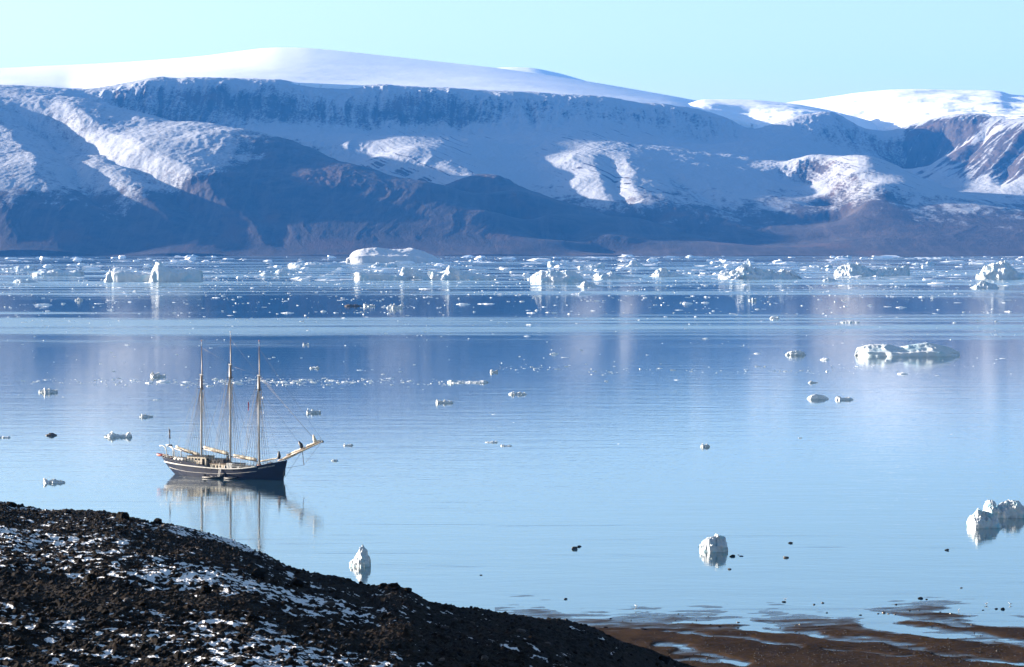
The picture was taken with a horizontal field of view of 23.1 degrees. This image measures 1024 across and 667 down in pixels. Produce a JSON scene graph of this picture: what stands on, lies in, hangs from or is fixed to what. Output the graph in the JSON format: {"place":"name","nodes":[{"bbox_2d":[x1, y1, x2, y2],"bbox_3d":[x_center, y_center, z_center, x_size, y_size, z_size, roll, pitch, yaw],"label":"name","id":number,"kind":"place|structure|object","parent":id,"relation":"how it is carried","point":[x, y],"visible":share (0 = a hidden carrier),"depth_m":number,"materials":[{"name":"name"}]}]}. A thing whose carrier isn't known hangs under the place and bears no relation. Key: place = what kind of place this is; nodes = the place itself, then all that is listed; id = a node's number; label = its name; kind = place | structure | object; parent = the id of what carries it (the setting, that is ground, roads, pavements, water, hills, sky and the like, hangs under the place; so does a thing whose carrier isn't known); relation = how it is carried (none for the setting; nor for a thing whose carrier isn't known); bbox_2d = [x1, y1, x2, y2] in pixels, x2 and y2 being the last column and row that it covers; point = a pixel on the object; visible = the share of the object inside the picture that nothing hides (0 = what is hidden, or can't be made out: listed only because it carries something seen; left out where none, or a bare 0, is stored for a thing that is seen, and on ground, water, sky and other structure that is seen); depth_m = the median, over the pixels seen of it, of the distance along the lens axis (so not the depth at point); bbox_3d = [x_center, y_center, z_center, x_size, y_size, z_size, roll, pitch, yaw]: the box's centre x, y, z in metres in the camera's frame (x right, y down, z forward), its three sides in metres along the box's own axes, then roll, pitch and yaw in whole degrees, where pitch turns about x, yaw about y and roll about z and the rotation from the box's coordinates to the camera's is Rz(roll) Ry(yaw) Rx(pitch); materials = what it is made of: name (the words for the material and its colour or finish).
{"place":"outdoors","nodes":[
{"label":"outdoors","id":0,"kind":"place"},
{"bbox_2d":[0,501,694,666],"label":"ground","id":1,"kind":"structure","parent":0,"point":[206,638],"depth_m":122.03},
{"bbox_2d":[6,502,16,507],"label":"boulder","id":2,"kind":"object","parent":1,"relation":"on","point":[12,504],"visible":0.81,"depth_m":226.87,"materials":[{"name":"stone"}]},
{"bbox_2d":[85,573,96,581],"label":"boulder","id":3,"kind":"object","parent":1,"relation":"on","point":[90,577],"visible":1,"depth_m":121.85,"materials":[{"name":"stone"}]},
{"bbox_2d":[116,512,129,518],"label":"boulder","id":4,"kind":"object","parent":1,"relation":"on","point":[122,515],"visible":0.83,"depth_m":198.80,"materials":[{"name":"stone"}]},
{"bbox_2d":[153,518,161,523],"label":"boulder","id":5,"kind":"object","parent":1,"relation":"on","point":[158,520],"visible":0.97,"depth_m":198.76,"materials":[{"name":"stone"}]},
{"bbox_2d":[201,584,211,593],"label":"boulder","id":6,"kind":"object","parent":1,"relation":"on","point":[206,588],"visible":0.97,"depth_m":121.12,"materials":[{"name":"stone"}]},
{"bbox_2d":[251,568,264,578],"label":"boulder","id":7,"kind":"object","parent":1,"relation":"on","point":[257,572],"visible":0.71,"depth_m":143.33,"materials":[{"name":"stone"}]},
{"bbox_2d":[289,577,303,587],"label":"boulder","id":8,"kind":"object","parent":1,"relation":"on","point":[296,581],"visible":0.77,"depth_m":147.11,"materials":[{"name":"stone"}]},
{"bbox_2d":[325,601,334,606],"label":"boulder","id":9,"kind":"object","parent":1,"relation":"on","point":[331,603],"visible":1,"depth_m":136.32,"materials":[{"name":"brown stone"}]},
{"bbox_2d":[0,501,686,666],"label":"scree","id":10,"kind":"structure","parent":1,"relation":"on","point":[240,637],"depth_m":117.13,"materials":[{"name":"stone"}]},
{"bbox_2d":[378,583,387,589],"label":"boulder","id":11,"kind":"object","parent":1,"relation":"on","point":[382,585],"visible":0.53,"depth_m":174.00,"materials":[{"name":"stone"}]},
{"bbox_2d":[386,582,400,590],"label":"boulder","id":12,"kind":"object","parent":1,"relation":"on","point":[394,586],"visible":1,"depth_m":170.56,"materials":[{"name":"stone"}]},
{"bbox_2d":[404,587,411,592],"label":"boulder","id":13,"kind":"object","parent":1,"relation":"on","point":[408,589],"visible":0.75,"depth_m":180.60,"materials":[{"name":"stone"}]},
{"bbox_2d":[658,654,669,661],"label":"boulder","id":14,"kind":"object","parent":1,"relation":"on","point":[664,658],"visible":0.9,"depth_m":226.62,"materials":[{"name":"stone"}]},
{"bbox_2d":[0,256,1023,665],"bbox_3d":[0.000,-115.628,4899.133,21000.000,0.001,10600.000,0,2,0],"label":"water","id":15,"kind":"structure","parent":0,"point":[882,484],"depth_m":942.80,"materials":[{"name":"blue liquid"}]},
{"bbox_2d":[0,265,35,269],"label":"iceberg","id":16,"kind":"object","parent":15,"relation":"on","point":[28,267],"visible":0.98,"depth_m":5545.44,"materials":[{"name":"white ice"}]},
{"bbox_2d":[15,269,32,271],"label":"iceberg","id":17,"kind":"object","parent":15,"relation":"on","point":[22,270],"visible":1,"depth_m":5339.06,"materials":[{"name":"white ice"}]},
{"bbox_2d":[13,279,38,282],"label":"iceberg","id":18,"kind":"object","parent":15,"relation":"on","point":[23,281],"visible":1,"depth_m":3993.66,"materials":[{"name":"white ice"}]},
{"bbox_2d":[38,388,57,392],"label":"ice floe","id":19,"kind":"object","parent":15,"relation":"on","point":[44,390],"visible":1,"depth_m":1138.16,"materials":[{"name":"white ice"}]},
{"bbox_2d":[43,478,64,482],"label":"ice floe","id":20,"kind":"object","parent":15,"relation":"on","point":[51,481],"visible":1,"depth_m":717.16,"materials":[{"name":"white ice"}]},
{"bbox_2d":[30,269,83,275],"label":"iceberg","id":21,"kind":"object","parent":15,"relation":"on","point":[56,272],"visible":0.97,"depth_m":4683.78,"materials":[{"name":"white ice"}]},
{"bbox_2d":[104,269,112,281],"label":"iceberg","id":22,"kind":"object","parent":15,"relation":"on","point":[108,278],"visible":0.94,"depth_m":4069.46,"materials":[{"name":"white ice"}]},
{"bbox_2d":[104,431,131,437],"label":"ice floe","id":23,"kind":"object","parent":15,"relation":"on","point":[112,435],"visible":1,"depth_m":882.47,"materials":[{"name":"white ice"}]},
{"bbox_2d":[111,271,150,280],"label":"iceberg","id":24,"kind":"object","parent":15,"relation":"on","point":[124,276],"visible":0.95,"depth_m":4110.63,"materials":[{"name":"white ice"}]},
{"bbox_2d":[139,414,152,416],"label":"ice floe","id":25,"kind":"object","parent":15,"relation":"on","point":[144,415],"visible":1,"depth_m":981.77,"materials":[{"name":"white ice"}]},
{"bbox_2d":[150,372,165,376],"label":"ice floe","id":26,"kind":"object","parent":15,"relation":"on","point":[152,374],"visible":1,"depth_m":1267.66,"materials":[{"name":"white ice"}]},
{"bbox_2d":[149,261,202,281],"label":"iceberg","id":27,"kind":"object","parent":15,"relation":"on","point":[161,272],"visible":0.97,"depth_m":4082.74,"materials":[{"name":"white ice"}]},
{"bbox_2d":[202,473,225,478],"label":"inflatable boat","id":28,"kind":"object","parent":15,"relation":"on","point":[215,477],"visible":1,"depth_m":730.37,"materials":[{"name":"white rubber"}]},
{"bbox_2d":[159,331,323,479],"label":"sailing ship","id":29,"kind":"object","parent":15,"relation":"on","point":[196,464],"visible":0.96,"depth_m":732.71,"materials":[{"name":"blue paint"}]},
{"bbox_2d":[260,272,287,275],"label":"iceberg","id":30,"kind":"object","parent":15,"relation":"on","point":[273,274],"visible":0.94,"depth_m":4709.18,"materials":[{"name":"white ice"}]},
{"bbox_2d":[275,269,295,272],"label":"iceberg","id":31,"kind":"object","parent":15,"relation":"on","point":[285,271],"visible":0.97,"depth_m":5188.23,"materials":[{"name":"white ice"}]},
{"bbox_2d":[306,409,320,412],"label":"ice floe","id":32,"kind":"object","parent":15,"relation":"on","point":[312,411],"visible":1,"depth_m":1004.45,"materials":[{"name":"white ice"}]},
{"bbox_2d":[286,262,342,267],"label":"iceberg","id":33,"kind":"object","parent":15,"relation":"on","point":[311,265],"visible":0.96,"depth_m":6012.79,"materials":[{"name":"white ice"}]},
{"bbox_2d":[349,544,370,566],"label":"growler","id":34,"kind":"object","parent":15,"relation":"on","point":[362,558],"visible":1,"depth_m":534.52,"materials":[{"name":"white ice"}]},
{"bbox_2d":[353,272,408,279],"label":"iceberg","id":35,"kind":"object","parent":15,"relation":"on","point":[368,276],"visible":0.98,"depth_m":4241.48,"materials":[{"name":"white ice"}]},
{"bbox_2d":[369,262,397,266],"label":"iceberg","id":36,"kind":"object","parent":15,"relation":"on","point":[377,264],"visible":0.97,"depth_m":6192.31,"materials":[{"name":"white ice"}]},
{"bbox_2d":[346,248,445,262],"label":"iceberg","id":37,"kind":"object","parent":15,"relation":"on","point":[374,255],"visible":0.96,"depth_m":7321.02,"materials":[{"name":"white ice"}]},
{"bbox_2d":[391,304,401,307],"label":"ice floe","id":38,"kind":"object","parent":15,"relation":"on","point":[395,306],"visible":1,"depth_m":2521.14,"materials":[{"name":"white ice"}]},
{"bbox_2d":[400,267,431,279],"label":"iceberg","id":39,"kind":"object","parent":15,"relation":"on","point":[413,274],"visible":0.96,"depth_m":4266.26,"materials":[{"name":"white ice"}]},
{"bbox_2d":[436,399,452,402],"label":"ice floe","id":40,"kind":"object","parent":15,"relation":"on","point":[443,401],"visible":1,"depth_m":1065.52,"materials":[{"name":"white ice"}]},
{"bbox_2d":[427,266,496,278],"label":"iceberg","id":41,"kind":"object","parent":15,"relation":"on","point":[449,272],"visible":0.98,"depth_m":4314.12,"materials":[{"name":"white ice"}]},
{"bbox_2d":[447,380,488,382],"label":"ice floe","id":42,"kind":"object","parent":15,"relation":"on","point":[453,381],"visible":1,"depth_m":1215.07,"materials":[{"name":"white ice"}]},
{"bbox_2d":[0,254,1023,386],"bbox_3d":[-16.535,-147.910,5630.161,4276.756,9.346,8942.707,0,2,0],"label":"brash ice","id":43,"kind":"structure","parent":15,"relation":"on","point":[779,261],"depth_m":5653.56,"materials":[{"name":"white ice"}]},
{"bbox_2d":[508,391,525,394],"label":"ice floe","id":44,"kind":"object","parent":15,"relation":"on","point":[517,393],"visible":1,"depth_m":1123.62,"materials":[{"name":"white ice"}]},
{"bbox_2d":[530,270,585,281],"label":"iceberg","id":45,"kind":"object","parent":15,"relation":"on","point":[558,276],"visible":0.97,"depth_m":4078.82,"materials":[{"name":"white ice"}]},
{"bbox_2d":[547,261,568,266],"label":"iceberg","id":46,"kind":"object","parent":15,"relation":"on","point":[551,264],"visible":0.88,"depth_m":6312.85,"materials":[{"name":"white ice"}]},
{"bbox_2d":[577,281,603,286],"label":"iceberg","id":47,"kind":"object","parent":15,"relation":"on","point":[585,284],"visible":0.97,"depth_m":3653.44,"materials":[{"name":"white ice"}]},
{"bbox_2d":[577,262,604,267],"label":"iceberg","id":48,"kind":"object","parent":15,"relation":"on","point":[598,265],"visible":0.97,"depth_m":5943.97,"materials":[{"name":"white ice"}]},
{"bbox_2d":[592,271,641,277],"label":"iceberg","id":49,"kind":"object","parent":15,"relation":"on","point":[610,274],"visible":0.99,"depth_m":4418.36,"materials":[{"name":"white ice"}]},
{"bbox_2d":[626,260,644,266],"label":"iceberg","id":50,"kind":"object","parent":15,"relation":"on","point":[633,263],"visible":0.96,"depth_m":6286.15,"materials":[{"name":"white ice"}]},
{"bbox_2d":[649,268,688,276],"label":"iceberg","id":51,"kind":"object","parent":15,"relation":"on","point":[662,272],"visible":0.97,"depth_m":4629.12,"materials":[{"name":"white ice"}]},
{"bbox_2d":[685,255,708,257],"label":"iceberg","id":52,"kind":"object","parent":15,"relation":"on","point":[689,256],"visible":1,"depth_m":9302.68,"materials":[{"name":"white ice"}]},
{"bbox_2d":[699,533,727,551],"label":"growler","id":53,"kind":"object","parent":15,"relation":"on","point":[716,543],"visible":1,"depth_m":560.00,"materials":[{"name":"white ice"}]},
{"bbox_2d":[718,259,801,278],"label":"iceberg","id":54,"kind":"object","parent":15,"relation":"on","point":[746,271],"visible":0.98,"depth_m":4361.03,"materials":[{"name":"white ice"}]},
{"bbox_2d":[785,350,805,354],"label":"ice floe","id":55,"kind":"object","parent":15,"relation":"on","point":[796,352],"visible":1,"depth_m":1504.18,"materials":[{"name":"white ice"}]},
{"bbox_2d":[807,394,828,398],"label":"ice floe","id":56,"kind":"object","parent":15,"relation":"on","point":[816,396],"visible":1,"depth_m":1091.93,"materials":[{"name":"white ice"}]},
{"bbox_2d":[814,264,832,267],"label":"iceberg","id":57,"kind":"object","parent":15,"relation":"on","point":[829,266],"visible":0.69,"depth_m":5966.41,"materials":[{"name":"white ice"}]},
{"bbox_2d":[822,278,838,280],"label":"iceberg","id":58,"kind":"object","parent":15,"relation":"on","point":[829,279],"visible":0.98,"depth_m":4134.18,"materials":[{"name":"white ice"}]},
{"bbox_2d":[835,256,851,258],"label":"iceberg","id":59,"kind":"object","parent":15,"relation":"on","point":[848,257],"visible":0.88,"depth_m":8660.49,"materials":[{"name":"white ice"}]},
{"bbox_2d":[835,396,853,399],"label":"ice floe","id":60,"kind":"object","parent":15,"relation":"on","point":[840,398],"visible":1,"depth_m":1086.75,"materials":[{"name":"white ice"}]},
{"bbox_2d":[840,321,859,322],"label":"ice floe","id":61,"kind":"object","parent":15,"relation":"on","point":[850,322],"visible":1,"depth_m":2086.29,"materials":[{"name":"white ice"}]},
{"bbox_2d":[834,263,909,275],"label":"iceberg","id":62,"kind":"object","parent":15,"relation":"on","point":[852,269],"visible":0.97,"depth_m":4742.01,"materials":[{"name":"white ice"}]},
{"bbox_2d":[854,342,959,356],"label":"iceberg","id":63,"kind":"object","parent":15,"relation":"on","point":[926,349],"visible":1,"depth_m":1495.28,"materials":[{"name":"white ice"}]},
{"bbox_2d":[913,261,934,263],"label":"iceberg","id":64,"kind":"object","parent":15,"relation":"on","point":[928,262],"visible":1,"depth_m":6840.93,"materials":[{"name":"white ice"}]},
{"bbox_2d":[928,282,950,283],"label":"floe","id":65,"kind":"object","parent":15,"relation":"on","point":[939,283],"visible":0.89,"depth_m":3869.84,"materials":[{"name":"white ice"}]},
{"bbox_2d":[966,508,1001,527],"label":"growler","id":66,"kind":"object","parent":15,"relation":"on","point":[978,518],"visible":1,"depth_m":606.38,"materials":[{"name":"white ice"}]},
{"bbox_2d":[970,280,998,287],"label":"iceberg","id":67,"kind":"object","parent":15,"relation":"on","point":[983,284],"visible":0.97,"depth_m":3559.05,"materials":[{"name":"white ice"}]},
{"bbox_2d":[975,260,1023,278],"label":"iceberg","id":68,"kind":"object","parent":15,"relation":"on","point":[1003,269],"visible":0.97,"depth_m":4357.06,"materials":[{"name":"white ice"}]},
{"bbox_2d":[983,499,1023,517],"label":"growler","id":69,"kind":"object","parent":15,"relation":"on","point":[1008,508],"visible":0.97,"depth_m":628.11,"materials":[{"name":"white ice"}]},
{"bbox_2d":[0,77,1023,255],"bbox_3d":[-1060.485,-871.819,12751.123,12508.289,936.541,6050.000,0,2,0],"label":"mountain","id":70,"kind":"structure","parent":0,"point":[185,166],"depth_m":11453.22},
{"bbox_2d":[0,47,756,127],"bbox_3d":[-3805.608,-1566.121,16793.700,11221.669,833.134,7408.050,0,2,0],"label":"ice cap","id":71,"kind":"object","parent":70,"relation":"on","point":[319,68],"visible":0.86,"depth_m":15299.06,"materials":[{"name":"white snow"}]},
{"bbox_2d":[688,99,877,129],"bbox_3d":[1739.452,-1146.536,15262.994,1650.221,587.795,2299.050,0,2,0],"label":"snow shoulder","id":72,"kind":"object","parent":70,"relation":"on","point":[760,113],"visible":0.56,"depth_m":14876.82},
{"bbox_2d":[788,89,1023,130],"bbox_3d":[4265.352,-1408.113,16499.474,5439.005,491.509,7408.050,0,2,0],"label":"snow plateau","id":73,"kind":"structure","parent":70,"relation":"on","point":[883,110],"depth_m":15874.69,"materials":[{"name":"white snow"}]},
{"bbox_2d":[0,0,1023,102],"label":"sky","id":74,"kind":"structure","parent":0,"point":[785,51],"materials":[{"name":"blue"}]},
{"bbox_2d":[501,67,584,80],"bbox_3d":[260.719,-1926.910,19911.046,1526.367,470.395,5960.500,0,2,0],"label":"snow dome","id":75,"kind":"structure","parent":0,"point":[535,70],"depth_m":19809.52,"materials":[{"name":"white snow"}]},
{"bbox_2d":[495,595,1023,666],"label":"mudflat","id":76,"kind":"structure","parent":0,"point":[651,636],"depth_m":436.70,"materials":[{"name":"brown soil"}]},
{"bbox_2d":[596,612,1023,665],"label":"pebbles","id":77,"kind":"object","parent":76,"relation":"on","point":[836,650],"visible":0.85,"depth_m":422.20,"materials":[{"name":"brown gravel"}]}
]}

